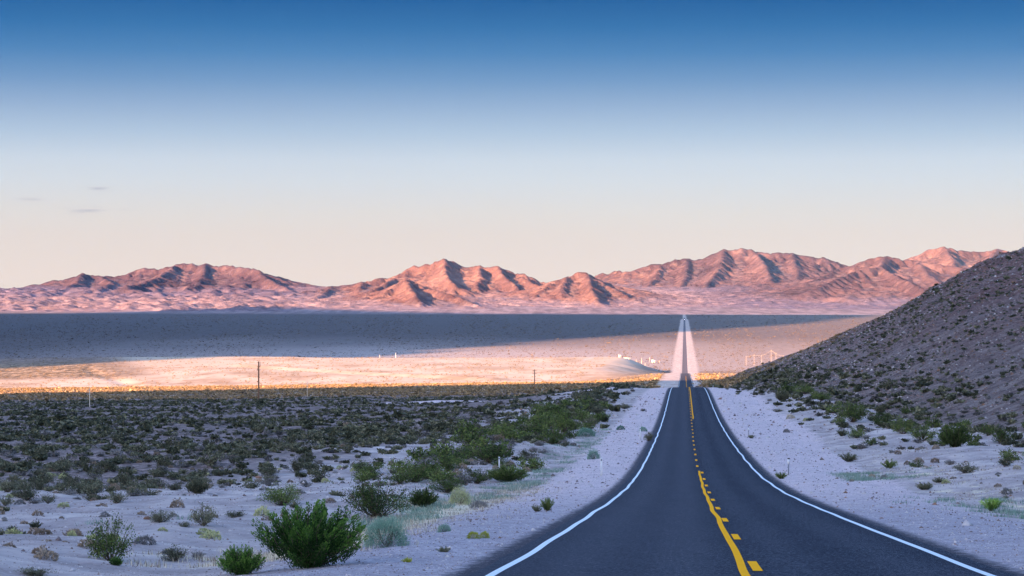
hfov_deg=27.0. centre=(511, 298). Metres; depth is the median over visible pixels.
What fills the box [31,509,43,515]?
ground tuft
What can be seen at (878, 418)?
creosote bush
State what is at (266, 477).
creosote bush
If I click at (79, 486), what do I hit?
creosote bush
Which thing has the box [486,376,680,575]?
road edge line
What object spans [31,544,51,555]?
ground tuft
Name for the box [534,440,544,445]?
bursage shrub
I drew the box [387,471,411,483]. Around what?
creosote bush
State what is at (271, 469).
creosote bush
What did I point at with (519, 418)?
creosote bush
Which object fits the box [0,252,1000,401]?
desert scrub
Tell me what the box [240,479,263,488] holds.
creosote bush
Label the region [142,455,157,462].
creosote bush
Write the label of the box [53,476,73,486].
creosote bush
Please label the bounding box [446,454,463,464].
creosote bush
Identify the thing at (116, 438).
creosote bush
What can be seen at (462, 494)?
rounded shrub
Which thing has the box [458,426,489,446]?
creosote bush
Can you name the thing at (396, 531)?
rounded shrub
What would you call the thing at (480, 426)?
creosote bush
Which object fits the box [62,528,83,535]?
ground tuft
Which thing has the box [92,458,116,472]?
creosote bush
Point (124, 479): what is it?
creosote bush
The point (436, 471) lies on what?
creosote bush
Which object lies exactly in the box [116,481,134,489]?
creosote bush
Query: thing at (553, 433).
creosote bush
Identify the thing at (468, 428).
creosote bush
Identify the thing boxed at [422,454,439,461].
bursage shrub
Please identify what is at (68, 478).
creosote bush
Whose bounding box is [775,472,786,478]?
spiky shrub
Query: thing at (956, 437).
creosote bush
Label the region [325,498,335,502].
ground tuft
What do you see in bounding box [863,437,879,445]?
creosote bush
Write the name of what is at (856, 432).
creosote bush
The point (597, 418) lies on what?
creosote bush
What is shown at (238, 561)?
green bush
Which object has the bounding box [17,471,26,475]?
bursage shrub
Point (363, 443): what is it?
creosote bush
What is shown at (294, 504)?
ground tuft
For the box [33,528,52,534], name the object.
ground tuft
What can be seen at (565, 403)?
creosote bush
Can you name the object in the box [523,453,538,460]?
bursage shrub
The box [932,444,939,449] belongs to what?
cushion shrub
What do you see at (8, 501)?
creosote bush
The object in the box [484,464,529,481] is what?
creosote bush
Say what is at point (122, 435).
creosote bush
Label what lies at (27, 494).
creosote bush
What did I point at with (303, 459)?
creosote bush
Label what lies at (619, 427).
cushion shrub
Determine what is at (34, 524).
spiky shrub
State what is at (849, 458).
spiky shrub
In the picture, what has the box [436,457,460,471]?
creosote bush
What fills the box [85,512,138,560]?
creosote bush
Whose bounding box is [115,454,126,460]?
creosote bush
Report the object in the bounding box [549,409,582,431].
creosote bush
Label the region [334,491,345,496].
ground tuft
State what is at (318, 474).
creosote bush
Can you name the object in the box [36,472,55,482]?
creosote bush
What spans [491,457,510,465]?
creosote bush
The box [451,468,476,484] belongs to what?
bursage shrub
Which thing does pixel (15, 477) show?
creosote bush
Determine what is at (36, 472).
creosote bush
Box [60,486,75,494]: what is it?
bursage shrub
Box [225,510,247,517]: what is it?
creosote bush
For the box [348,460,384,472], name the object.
creosote bush
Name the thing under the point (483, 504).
shrub
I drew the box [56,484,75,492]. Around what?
creosote bush
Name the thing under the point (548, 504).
spiky shrub
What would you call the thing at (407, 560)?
spiky shrub
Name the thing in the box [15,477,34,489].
creosote bush
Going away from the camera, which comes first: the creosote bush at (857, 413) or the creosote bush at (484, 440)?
the creosote bush at (484, 440)
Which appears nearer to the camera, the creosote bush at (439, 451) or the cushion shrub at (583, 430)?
the creosote bush at (439, 451)
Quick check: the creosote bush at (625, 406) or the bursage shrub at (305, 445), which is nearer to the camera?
the bursage shrub at (305, 445)
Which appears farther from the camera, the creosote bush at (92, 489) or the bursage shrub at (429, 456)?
the bursage shrub at (429, 456)
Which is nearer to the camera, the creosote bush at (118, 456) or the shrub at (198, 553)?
the shrub at (198, 553)
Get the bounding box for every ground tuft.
[2,542,16,547]
[5,528,22,533]
[13,499,25,504]
[28,527,41,533]
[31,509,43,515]
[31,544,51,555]
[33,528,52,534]
[33,547,58,560]
[42,486,54,491]
[57,502,69,506]
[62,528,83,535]
[67,530,76,535]
[77,539,101,548]
[98,511,110,516]
[104,486,115,492]
[169,497,184,507]
[196,527,211,535]
[199,529,221,539]
[253,506,269,515]
[289,501,300,507]
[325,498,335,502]
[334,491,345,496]
[1001,488,1012,494]
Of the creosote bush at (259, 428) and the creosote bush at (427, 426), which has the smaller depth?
the creosote bush at (259, 428)
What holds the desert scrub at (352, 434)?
on the ground at (312, 333)
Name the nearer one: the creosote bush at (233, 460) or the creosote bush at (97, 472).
the creosote bush at (97, 472)
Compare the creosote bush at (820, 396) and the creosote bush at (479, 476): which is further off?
the creosote bush at (820, 396)
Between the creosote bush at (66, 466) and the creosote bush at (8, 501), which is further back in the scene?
the creosote bush at (66, 466)
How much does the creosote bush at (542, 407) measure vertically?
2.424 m
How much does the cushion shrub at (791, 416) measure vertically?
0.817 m
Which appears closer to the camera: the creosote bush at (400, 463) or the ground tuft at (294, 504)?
the ground tuft at (294, 504)
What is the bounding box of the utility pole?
[257,361,259,397]
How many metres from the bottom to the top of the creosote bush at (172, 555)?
0.409 m
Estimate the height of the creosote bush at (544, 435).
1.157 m
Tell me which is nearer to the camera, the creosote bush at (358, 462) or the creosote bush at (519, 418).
the creosote bush at (358, 462)
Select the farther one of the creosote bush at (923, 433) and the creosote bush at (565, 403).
the creosote bush at (565, 403)
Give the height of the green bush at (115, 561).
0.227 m
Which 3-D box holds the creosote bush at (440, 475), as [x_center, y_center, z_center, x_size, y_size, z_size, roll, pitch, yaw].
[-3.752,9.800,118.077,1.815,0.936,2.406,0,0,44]
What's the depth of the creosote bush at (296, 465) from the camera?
147.22 m
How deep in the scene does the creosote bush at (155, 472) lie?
131.86 m
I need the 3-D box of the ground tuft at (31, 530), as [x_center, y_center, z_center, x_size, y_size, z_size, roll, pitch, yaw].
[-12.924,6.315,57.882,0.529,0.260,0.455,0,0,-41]
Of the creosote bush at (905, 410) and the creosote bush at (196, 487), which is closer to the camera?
the creosote bush at (196, 487)
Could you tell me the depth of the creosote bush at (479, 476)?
121.46 m
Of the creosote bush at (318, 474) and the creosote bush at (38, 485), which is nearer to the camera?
the creosote bush at (38, 485)
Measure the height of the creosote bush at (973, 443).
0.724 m
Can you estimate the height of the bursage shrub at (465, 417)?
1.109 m
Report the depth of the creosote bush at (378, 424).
276.30 m
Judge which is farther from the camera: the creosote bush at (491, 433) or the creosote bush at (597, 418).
the creosote bush at (597, 418)
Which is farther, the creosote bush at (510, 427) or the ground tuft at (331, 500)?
the creosote bush at (510, 427)
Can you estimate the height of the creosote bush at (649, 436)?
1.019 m
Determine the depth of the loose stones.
178.57 m
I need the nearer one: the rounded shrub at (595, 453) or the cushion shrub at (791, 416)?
the rounded shrub at (595, 453)
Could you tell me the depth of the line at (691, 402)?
351.26 m
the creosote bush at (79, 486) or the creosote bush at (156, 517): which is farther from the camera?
the creosote bush at (79, 486)
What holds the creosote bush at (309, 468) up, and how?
on the ground at (312, 333)
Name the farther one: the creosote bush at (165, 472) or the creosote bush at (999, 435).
the creosote bush at (999, 435)
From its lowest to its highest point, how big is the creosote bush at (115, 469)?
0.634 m
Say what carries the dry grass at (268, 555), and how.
on the ground at (312, 333)
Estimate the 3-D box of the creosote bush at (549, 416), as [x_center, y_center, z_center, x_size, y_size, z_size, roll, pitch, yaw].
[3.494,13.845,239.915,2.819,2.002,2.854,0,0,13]
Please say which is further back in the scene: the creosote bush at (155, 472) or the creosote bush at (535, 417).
the creosote bush at (535, 417)
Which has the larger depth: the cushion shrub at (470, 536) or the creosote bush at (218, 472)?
the creosote bush at (218, 472)
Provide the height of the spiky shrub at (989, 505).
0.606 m
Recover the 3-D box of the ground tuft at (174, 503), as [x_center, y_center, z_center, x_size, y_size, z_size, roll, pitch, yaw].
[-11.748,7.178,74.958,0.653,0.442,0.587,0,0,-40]
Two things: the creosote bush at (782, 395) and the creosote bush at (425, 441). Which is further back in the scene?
the creosote bush at (782, 395)
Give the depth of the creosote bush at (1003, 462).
125.79 m
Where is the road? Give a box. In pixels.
[467,318,1016,575]
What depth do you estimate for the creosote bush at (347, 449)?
166.50 m
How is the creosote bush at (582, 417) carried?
on the ground at (312, 333)
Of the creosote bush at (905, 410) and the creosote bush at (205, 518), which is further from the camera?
the creosote bush at (905, 410)
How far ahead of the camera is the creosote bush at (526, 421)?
254.66 m
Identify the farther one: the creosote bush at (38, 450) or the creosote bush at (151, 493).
the creosote bush at (38, 450)
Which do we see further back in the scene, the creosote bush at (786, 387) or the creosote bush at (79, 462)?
the creosote bush at (786, 387)
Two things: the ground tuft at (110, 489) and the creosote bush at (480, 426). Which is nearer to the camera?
the ground tuft at (110, 489)
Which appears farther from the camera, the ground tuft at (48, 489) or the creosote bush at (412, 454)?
the creosote bush at (412, 454)
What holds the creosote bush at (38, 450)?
on the ground at (312, 333)
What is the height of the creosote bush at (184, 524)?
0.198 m
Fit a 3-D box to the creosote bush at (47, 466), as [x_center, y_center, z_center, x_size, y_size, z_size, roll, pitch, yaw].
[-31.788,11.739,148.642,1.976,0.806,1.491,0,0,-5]
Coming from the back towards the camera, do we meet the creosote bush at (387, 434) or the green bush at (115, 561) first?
the creosote bush at (387, 434)
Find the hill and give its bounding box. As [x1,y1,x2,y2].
[695,247,1023,432]
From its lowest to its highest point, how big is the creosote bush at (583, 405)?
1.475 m
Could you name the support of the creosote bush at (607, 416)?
on the ground at (312, 333)
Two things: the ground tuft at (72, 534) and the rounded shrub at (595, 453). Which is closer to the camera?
the ground tuft at (72, 534)
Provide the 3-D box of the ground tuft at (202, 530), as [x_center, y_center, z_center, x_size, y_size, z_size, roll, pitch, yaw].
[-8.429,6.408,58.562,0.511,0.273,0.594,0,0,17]
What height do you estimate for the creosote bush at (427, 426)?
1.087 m
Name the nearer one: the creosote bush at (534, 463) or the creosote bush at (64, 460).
the creosote bush at (534, 463)
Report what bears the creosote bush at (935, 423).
on the ground at (312, 333)
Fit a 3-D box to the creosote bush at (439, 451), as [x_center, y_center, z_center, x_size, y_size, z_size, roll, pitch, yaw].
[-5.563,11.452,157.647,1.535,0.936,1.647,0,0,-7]
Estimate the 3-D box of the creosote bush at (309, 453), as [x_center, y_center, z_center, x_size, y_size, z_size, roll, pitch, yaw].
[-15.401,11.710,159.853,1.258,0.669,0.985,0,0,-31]
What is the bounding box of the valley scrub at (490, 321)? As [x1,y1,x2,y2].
[0,314,862,372]
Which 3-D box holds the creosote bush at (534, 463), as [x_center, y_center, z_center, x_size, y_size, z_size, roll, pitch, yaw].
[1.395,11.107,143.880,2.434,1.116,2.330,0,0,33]
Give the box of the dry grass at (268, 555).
[92,445,1022,567]
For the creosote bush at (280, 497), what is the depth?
78.50 m
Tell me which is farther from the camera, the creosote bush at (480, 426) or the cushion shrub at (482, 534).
the creosote bush at (480, 426)
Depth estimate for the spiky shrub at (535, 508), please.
69.40 m
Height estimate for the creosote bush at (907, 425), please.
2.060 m
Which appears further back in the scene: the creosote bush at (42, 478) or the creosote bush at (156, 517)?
the creosote bush at (42, 478)
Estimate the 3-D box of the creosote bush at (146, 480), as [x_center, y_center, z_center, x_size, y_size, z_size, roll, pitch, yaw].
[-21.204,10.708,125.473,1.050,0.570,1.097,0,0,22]
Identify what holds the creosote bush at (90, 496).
on the ground at (312, 333)
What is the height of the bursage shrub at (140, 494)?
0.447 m
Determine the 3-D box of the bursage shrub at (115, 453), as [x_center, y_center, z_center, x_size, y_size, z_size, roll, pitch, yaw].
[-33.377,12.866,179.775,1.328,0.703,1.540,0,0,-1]
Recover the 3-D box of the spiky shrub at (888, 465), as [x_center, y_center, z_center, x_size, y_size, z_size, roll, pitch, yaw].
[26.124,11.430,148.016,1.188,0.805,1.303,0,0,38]
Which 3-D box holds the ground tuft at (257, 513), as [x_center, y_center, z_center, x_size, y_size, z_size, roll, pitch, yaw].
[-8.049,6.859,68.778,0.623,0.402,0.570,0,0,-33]
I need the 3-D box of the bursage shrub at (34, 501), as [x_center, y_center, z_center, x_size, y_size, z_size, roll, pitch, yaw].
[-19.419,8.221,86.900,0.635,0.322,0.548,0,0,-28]
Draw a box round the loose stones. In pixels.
[0,247,1023,575]
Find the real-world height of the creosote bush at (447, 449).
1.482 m
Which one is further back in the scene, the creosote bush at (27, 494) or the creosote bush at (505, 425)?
the creosote bush at (505, 425)
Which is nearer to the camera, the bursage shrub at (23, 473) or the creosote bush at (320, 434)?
the bursage shrub at (23, 473)
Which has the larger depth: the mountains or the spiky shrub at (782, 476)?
the mountains
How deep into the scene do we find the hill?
359.15 m
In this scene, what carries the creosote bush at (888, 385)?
on the hill
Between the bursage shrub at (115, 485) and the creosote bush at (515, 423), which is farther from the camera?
the creosote bush at (515, 423)
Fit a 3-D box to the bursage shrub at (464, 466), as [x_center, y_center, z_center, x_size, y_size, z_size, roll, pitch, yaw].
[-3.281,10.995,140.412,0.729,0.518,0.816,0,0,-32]
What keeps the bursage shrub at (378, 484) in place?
on the ground at (312, 333)
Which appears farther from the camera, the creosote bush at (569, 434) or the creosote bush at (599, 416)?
the creosote bush at (599, 416)
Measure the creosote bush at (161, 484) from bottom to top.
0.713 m
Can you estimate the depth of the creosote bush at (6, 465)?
148.04 m
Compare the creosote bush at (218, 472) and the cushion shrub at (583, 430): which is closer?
the creosote bush at (218, 472)
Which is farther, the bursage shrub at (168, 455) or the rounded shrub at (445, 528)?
the bursage shrub at (168, 455)
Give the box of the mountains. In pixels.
[0,247,1007,311]
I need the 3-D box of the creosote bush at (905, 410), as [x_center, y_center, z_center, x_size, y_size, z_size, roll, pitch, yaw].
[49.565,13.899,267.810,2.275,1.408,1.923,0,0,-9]
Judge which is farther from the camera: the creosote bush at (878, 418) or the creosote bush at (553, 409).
the creosote bush at (553, 409)
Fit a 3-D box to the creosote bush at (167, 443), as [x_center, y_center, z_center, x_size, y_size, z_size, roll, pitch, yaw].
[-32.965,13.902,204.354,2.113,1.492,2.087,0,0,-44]
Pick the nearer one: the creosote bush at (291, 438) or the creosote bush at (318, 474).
the creosote bush at (318, 474)
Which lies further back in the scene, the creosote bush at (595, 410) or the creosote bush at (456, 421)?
the creosote bush at (595, 410)
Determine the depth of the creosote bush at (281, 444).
177.86 m
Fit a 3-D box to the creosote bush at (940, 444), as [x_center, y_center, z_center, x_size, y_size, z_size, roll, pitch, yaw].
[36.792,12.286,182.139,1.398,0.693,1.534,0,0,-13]
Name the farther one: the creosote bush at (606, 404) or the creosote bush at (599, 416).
the creosote bush at (606, 404)
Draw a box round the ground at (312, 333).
[0,291,1023,575]
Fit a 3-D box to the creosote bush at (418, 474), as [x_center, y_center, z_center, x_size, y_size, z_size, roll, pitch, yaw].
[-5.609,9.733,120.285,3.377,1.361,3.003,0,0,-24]
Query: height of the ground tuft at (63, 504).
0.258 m
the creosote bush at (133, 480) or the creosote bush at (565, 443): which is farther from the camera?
the creosote bush at (565, 443)
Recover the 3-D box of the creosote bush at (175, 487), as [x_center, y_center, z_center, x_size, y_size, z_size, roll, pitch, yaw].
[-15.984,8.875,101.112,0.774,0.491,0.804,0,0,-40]
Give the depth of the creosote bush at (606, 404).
334.13 m
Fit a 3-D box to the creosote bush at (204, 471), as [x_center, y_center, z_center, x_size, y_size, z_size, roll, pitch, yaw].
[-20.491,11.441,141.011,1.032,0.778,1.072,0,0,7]
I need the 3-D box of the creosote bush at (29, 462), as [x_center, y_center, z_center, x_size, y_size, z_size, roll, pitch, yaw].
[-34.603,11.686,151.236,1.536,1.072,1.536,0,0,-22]
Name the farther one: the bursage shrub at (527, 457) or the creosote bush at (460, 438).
the creosote bush at (460, 438)
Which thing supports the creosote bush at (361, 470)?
on the ground at (312, 333)
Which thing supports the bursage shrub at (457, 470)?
on the ground at (312, 333)
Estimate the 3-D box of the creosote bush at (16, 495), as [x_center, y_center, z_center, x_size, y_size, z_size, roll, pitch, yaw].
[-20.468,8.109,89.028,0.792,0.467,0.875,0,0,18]
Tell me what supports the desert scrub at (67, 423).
on the ground at (312, 333)
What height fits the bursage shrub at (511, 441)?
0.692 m
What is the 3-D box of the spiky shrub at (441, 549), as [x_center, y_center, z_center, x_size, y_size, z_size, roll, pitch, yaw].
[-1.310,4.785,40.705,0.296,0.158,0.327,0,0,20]
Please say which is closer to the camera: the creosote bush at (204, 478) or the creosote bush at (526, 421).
the creosote bush at (204, 478)
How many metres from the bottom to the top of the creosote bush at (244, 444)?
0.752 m
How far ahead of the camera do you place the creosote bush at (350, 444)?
179.49 m
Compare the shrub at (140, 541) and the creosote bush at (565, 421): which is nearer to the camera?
the shrub at (140, 541)
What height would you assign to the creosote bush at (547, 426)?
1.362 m
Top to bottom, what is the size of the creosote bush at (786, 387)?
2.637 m
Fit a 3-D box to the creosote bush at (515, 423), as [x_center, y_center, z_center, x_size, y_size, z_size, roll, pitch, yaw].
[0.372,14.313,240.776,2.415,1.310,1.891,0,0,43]
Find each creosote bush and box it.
[0,460,17,470]
[0,481,16,491]
[1,495,14,505]
[7,473,23,481]
[12,483,40,500]
[12,488,25,497]
[13,566,56,575]
[14,457,34,469]
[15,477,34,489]
[17,441,32,447]
[28,468,44,475]
[29,472,52,484]
[30,480,46,489]
[32,447,47,452]
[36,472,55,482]
[39,492,55,503]
[43,462,63,471]
[52,459,74,471]
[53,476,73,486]
[55,455,75,464]
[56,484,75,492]
[60,473,80,482]
[60,480,79,488]
[73,483,87,493]
[74,459,86,466]
[75,476,106,487]
[75,482,105,495]
[77,461,90,471]
[77,478,102,489]
[79,493,100,500]
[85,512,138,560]
[86,466,104,477]
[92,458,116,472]
[104,490,127,502]
[110,430,129,439]
[110,433,123,441]
[110,465,122,471]
[113,471,136,484]
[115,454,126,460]
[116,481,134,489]
[124,440,149,452]
[124,484,142,495]
[125,479,142,486]
[137,481,152,485]
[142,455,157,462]
[143,477,158,484]
[144,488,160,495]
[147,509,174,522]
[148,465,166,476]
[149,478,167,488]
[154,456,173,465]
[157,467,170,476]
[157,543,188,560]
[158,437,180,448]
[161,459,176,465]
[167,481,183,489]
[176,521,189,526]
[184,479,210,493]
[185,473,207,484]
[188,502,218,525]
[194,449,223,466]
[195,475,213,482]
[196,467,209,475]
[201,439,215,444]
[211,467,229,475]
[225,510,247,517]
[228,456,242,463]
[237,441,251,447]
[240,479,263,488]
[242,446,255,455]
[252,420,269,432]
[256,481,303,505]
[258,465,280,475]
[261,473,278,481]
[276,441,289,447]
[284,434,297,442]
[285,443,299,451]
[287,457,304,472]
[297,456,314,462]
[298,429,326,439]
[299,451,311,458]
[304,462,320,470]
[308,466,329,479]
[340,445,353,452]
[340,477,418,517]
[341,440,355,446]
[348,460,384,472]
[351,471,373,481]
[352,459,366,466]
[354,467,378,480]
[356,440,370,446]
[368,469,383,479]
[371,420,383,426]
[380,427,398,436]
[385,457,415,473]
[387,461,437,482]
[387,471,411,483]
[406,446,438,460]
[407,425,421,434]
[407,487,438,506]
[411,458,439,478]
[414,437,431,443]
[421,468,459,483]
[423,423,435,428]
[426,476,466,492]
[428,448,443,455]
[429,439,455,454]
[430,469,455,483]
[433,453,454,466]
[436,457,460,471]
[443,452,465,460]
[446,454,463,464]
[449,433,465,442]
[450,419,463,424]
[450,457,469,465]
[454,416,482,435]
[455,447,476,458]
[456,443,470,449]
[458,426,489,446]
[460,439,512,462]
[462,467,496,483]
[464,420,484,427]
[469,434,511,453]
[473,445,495,457]
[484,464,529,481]
[486,427,501,438]
[489,419,513,431]
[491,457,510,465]
[502,426,518,433]
[503,429,530,435]
[504,428,524,439]
[508,421,521,426]
[514,455,546,470]
[516,416,527,423]
[516,421,546,433]
[517,448,539,456]
[524,415,538,424]
[526,400,560,413]
[528,412,543,419]
[530,410,549,417]
[533,413,553,423]
[535,431,557,442]
[539,424,558,433]
[543,404,562,411]
[543,426,565,438]
[544,434,560,444]
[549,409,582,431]
[558,398,570,406]
[559,441,570,446]
[564,427,578,438]
[570,390,599,399]
[573,402,589,409]
[576,409,589,421]
[576,421,596,431]
[577,395,592,403]
[583,415,597,425]
[587,415,600,423]
[589,405,608,414]
[591,412,604,421]
[598,411,612,418]
[599,401,611,407]
[619,402,632,408]
[643,432,653,440]
[775,382,799,393]
[775,389,789,401]
[791,383,814,393]
[808,390,831,400]
[826,405,840,412]
[831,399,868,421]
[832,416,844,422]
[846,426,866,437]
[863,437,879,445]
[870,411,893,425]
[875,406,884,411]
[879,378,897,389]
[888,414,916,433]
[898,404,913,413]
[906,424,937,440]
[909,459,924,466]
[924,413,942,427]
[934,439,948,445]
[937,422,974,446]
[952,461,978,472]
[954,418,971,427]
[965,441,980,445]
[968,432,981,441]
[978,422,994,435]
[987,426,1018,443]
[997,458,1014,465]
[998,446,1018,460]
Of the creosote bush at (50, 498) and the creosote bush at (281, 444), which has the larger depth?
the creosote bush at (281, 444)
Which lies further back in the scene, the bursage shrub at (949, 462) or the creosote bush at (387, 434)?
the creosote bush at (387, 434)
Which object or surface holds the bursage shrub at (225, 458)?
on the ground at (312, 333)
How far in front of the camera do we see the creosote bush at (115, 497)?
85.99 m
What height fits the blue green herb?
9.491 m
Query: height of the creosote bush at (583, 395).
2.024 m
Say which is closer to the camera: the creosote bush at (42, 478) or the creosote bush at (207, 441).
the creosote bush at (42, 478)
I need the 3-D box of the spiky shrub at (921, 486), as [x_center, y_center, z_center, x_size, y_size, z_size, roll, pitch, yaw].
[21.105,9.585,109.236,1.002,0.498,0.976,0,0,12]
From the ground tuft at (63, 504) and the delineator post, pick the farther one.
the delineator post
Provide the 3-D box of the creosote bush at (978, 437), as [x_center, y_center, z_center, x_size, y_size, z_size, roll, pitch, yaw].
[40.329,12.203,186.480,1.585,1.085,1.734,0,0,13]
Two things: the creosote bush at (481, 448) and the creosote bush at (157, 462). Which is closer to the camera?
the creosote bush at (157, 462)
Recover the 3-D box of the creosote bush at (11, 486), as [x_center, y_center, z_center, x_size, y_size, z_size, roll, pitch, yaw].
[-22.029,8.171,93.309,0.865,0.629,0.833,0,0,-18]
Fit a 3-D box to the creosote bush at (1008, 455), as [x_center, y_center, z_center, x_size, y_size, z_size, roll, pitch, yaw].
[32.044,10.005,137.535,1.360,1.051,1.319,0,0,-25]
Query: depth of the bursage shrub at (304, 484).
108.74 m
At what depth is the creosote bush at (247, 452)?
166.04 m
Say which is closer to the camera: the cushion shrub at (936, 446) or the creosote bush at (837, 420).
the cushion shrub at (936, 446)
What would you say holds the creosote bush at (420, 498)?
on the ground at (312, 333)
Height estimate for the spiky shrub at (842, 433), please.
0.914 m
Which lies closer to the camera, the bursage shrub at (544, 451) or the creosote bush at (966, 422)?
the bursage shrub at (544, 451)
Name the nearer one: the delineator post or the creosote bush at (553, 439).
the delineator post
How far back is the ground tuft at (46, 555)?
39.94 m
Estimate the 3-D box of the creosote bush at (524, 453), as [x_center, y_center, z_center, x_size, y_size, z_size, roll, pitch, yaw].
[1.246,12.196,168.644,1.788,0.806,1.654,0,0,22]
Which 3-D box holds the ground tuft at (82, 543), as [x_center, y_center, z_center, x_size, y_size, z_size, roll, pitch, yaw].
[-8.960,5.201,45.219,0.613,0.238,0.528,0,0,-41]
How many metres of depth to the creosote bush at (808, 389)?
378.61 m
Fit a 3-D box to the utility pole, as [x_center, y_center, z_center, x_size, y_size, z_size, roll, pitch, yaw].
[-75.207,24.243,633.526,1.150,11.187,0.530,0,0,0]
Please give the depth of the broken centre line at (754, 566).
44.99 m
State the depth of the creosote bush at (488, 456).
154.49 m
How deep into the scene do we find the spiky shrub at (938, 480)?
113.38 m
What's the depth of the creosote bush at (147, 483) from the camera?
110.27 m
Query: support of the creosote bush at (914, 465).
on the ground at (312, 333)
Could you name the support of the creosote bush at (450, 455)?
on the ground at (312, 333)
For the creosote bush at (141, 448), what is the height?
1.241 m
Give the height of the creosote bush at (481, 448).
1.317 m
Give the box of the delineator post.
[600,457,601,475]
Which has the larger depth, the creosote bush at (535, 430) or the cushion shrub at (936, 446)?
the creosote bush at (535, 430)
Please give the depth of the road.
49.68 m
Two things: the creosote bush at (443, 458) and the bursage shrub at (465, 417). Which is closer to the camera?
the creosote bush at (443, 458)
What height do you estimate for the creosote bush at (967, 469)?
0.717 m
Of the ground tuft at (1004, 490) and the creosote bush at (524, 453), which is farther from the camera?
the creosote bush at (524, 453)
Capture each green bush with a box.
[109,556,123,565]
[216,544,265,574]
[251,498,368,570]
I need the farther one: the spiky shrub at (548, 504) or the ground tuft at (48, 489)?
the ground tuft at (48, 489)
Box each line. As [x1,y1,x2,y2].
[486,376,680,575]
[686,383,693,418]
[688,387,762,570]
[691,380,994,575]
[698,471,749,575]
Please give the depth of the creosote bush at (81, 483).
101.44 m
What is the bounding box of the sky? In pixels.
[0,0,1023,288]
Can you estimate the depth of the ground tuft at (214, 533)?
56.77 m
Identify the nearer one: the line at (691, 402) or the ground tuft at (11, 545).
the ground tuft at (11, 545)
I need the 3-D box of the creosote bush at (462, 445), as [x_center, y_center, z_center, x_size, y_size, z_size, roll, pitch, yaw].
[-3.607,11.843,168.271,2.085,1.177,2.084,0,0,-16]
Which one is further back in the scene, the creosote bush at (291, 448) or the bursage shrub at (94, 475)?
the creosote bush at (291, 448)
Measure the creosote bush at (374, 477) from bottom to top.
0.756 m
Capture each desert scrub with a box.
[0,250,1023,435]
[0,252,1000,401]
[0,377,1023,511]
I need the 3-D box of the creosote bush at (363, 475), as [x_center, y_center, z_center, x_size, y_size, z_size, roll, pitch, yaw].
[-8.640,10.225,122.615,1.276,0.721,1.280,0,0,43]
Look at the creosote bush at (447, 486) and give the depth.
106.26 m
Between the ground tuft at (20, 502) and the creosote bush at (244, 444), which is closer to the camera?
the ground tuft at (20, 502)
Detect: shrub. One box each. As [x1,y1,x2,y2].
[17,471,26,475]
[27,519,42,527]
[29,497,42,503]
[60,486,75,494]
[77,452,86,456]
[88,473,100,477]
[108,448,122,454]
[108,483,120,490]
[129,489,149,496]
[133,534,155,544]
[162,453,175,458]
[191,550,205,558]
[218,453,230,459]
[275,430,283,434]
[301,440,316,448]
[302,482,312,486]
[361,513,410,548]
[373,480,386,486]
[401,557,411,561]
[412,457,440,467]
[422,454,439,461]
[435,545,450,551]
[437,523,450,531]
[447,484,470,504]
[449,468,462,478]
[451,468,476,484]
[457,414,469,420]
[458,463,467,468]
[467,532,479,538]
[469,500,487,507]
[480,531,489,537]
[494,433,503,440]
[504,438,517,445]
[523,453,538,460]
[532,505,541,511]
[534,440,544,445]
[535,448,549,453]
[539,497,553,510]
[576,427,594,436]
[587,449,600,458]
[616,425,624,429]
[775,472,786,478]
[786,414,794,418]
[836,429,848,435]
[837,452,857,461]
[856,442,869,449]
[881,459,897,468]
[914,457,923,462]
[915,481,932,489]
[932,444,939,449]
[932,476,944,482]
[944,460,956,464]
[979,498,1002,510]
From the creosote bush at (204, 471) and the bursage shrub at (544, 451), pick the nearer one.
the creosote bush at (204, 471)
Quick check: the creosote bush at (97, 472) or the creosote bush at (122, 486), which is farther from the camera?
the creosote bush at (97, 472)
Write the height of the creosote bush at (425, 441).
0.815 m
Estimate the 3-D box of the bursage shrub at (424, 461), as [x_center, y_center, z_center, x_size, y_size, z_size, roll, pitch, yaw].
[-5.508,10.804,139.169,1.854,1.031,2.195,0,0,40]
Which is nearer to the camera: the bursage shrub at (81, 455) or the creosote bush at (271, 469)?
the creosote bush at (271, 469)
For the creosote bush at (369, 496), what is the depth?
71.47 m
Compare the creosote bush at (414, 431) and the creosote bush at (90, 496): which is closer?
the creosote bush at (90, 496)
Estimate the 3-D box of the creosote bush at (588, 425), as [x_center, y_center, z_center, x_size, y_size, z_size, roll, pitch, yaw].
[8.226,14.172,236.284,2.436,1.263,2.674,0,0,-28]
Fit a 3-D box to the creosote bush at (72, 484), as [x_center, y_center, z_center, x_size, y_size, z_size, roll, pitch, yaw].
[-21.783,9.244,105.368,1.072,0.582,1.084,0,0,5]
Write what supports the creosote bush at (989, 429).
on the ground at (312, 333)
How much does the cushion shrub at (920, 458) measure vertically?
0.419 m
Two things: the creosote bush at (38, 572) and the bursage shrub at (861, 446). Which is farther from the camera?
the bursage shrub at (861, 446)
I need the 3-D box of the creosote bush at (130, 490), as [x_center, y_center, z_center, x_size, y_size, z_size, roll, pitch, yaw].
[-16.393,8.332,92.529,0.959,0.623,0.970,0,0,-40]
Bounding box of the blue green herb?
[76,428,1023,531]
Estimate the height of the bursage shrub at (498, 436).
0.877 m
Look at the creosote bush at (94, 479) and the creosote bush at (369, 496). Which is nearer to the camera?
the creosote bush at (369, 496)
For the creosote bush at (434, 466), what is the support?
on the ground at (312, 333)
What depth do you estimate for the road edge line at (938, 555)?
49.80 m

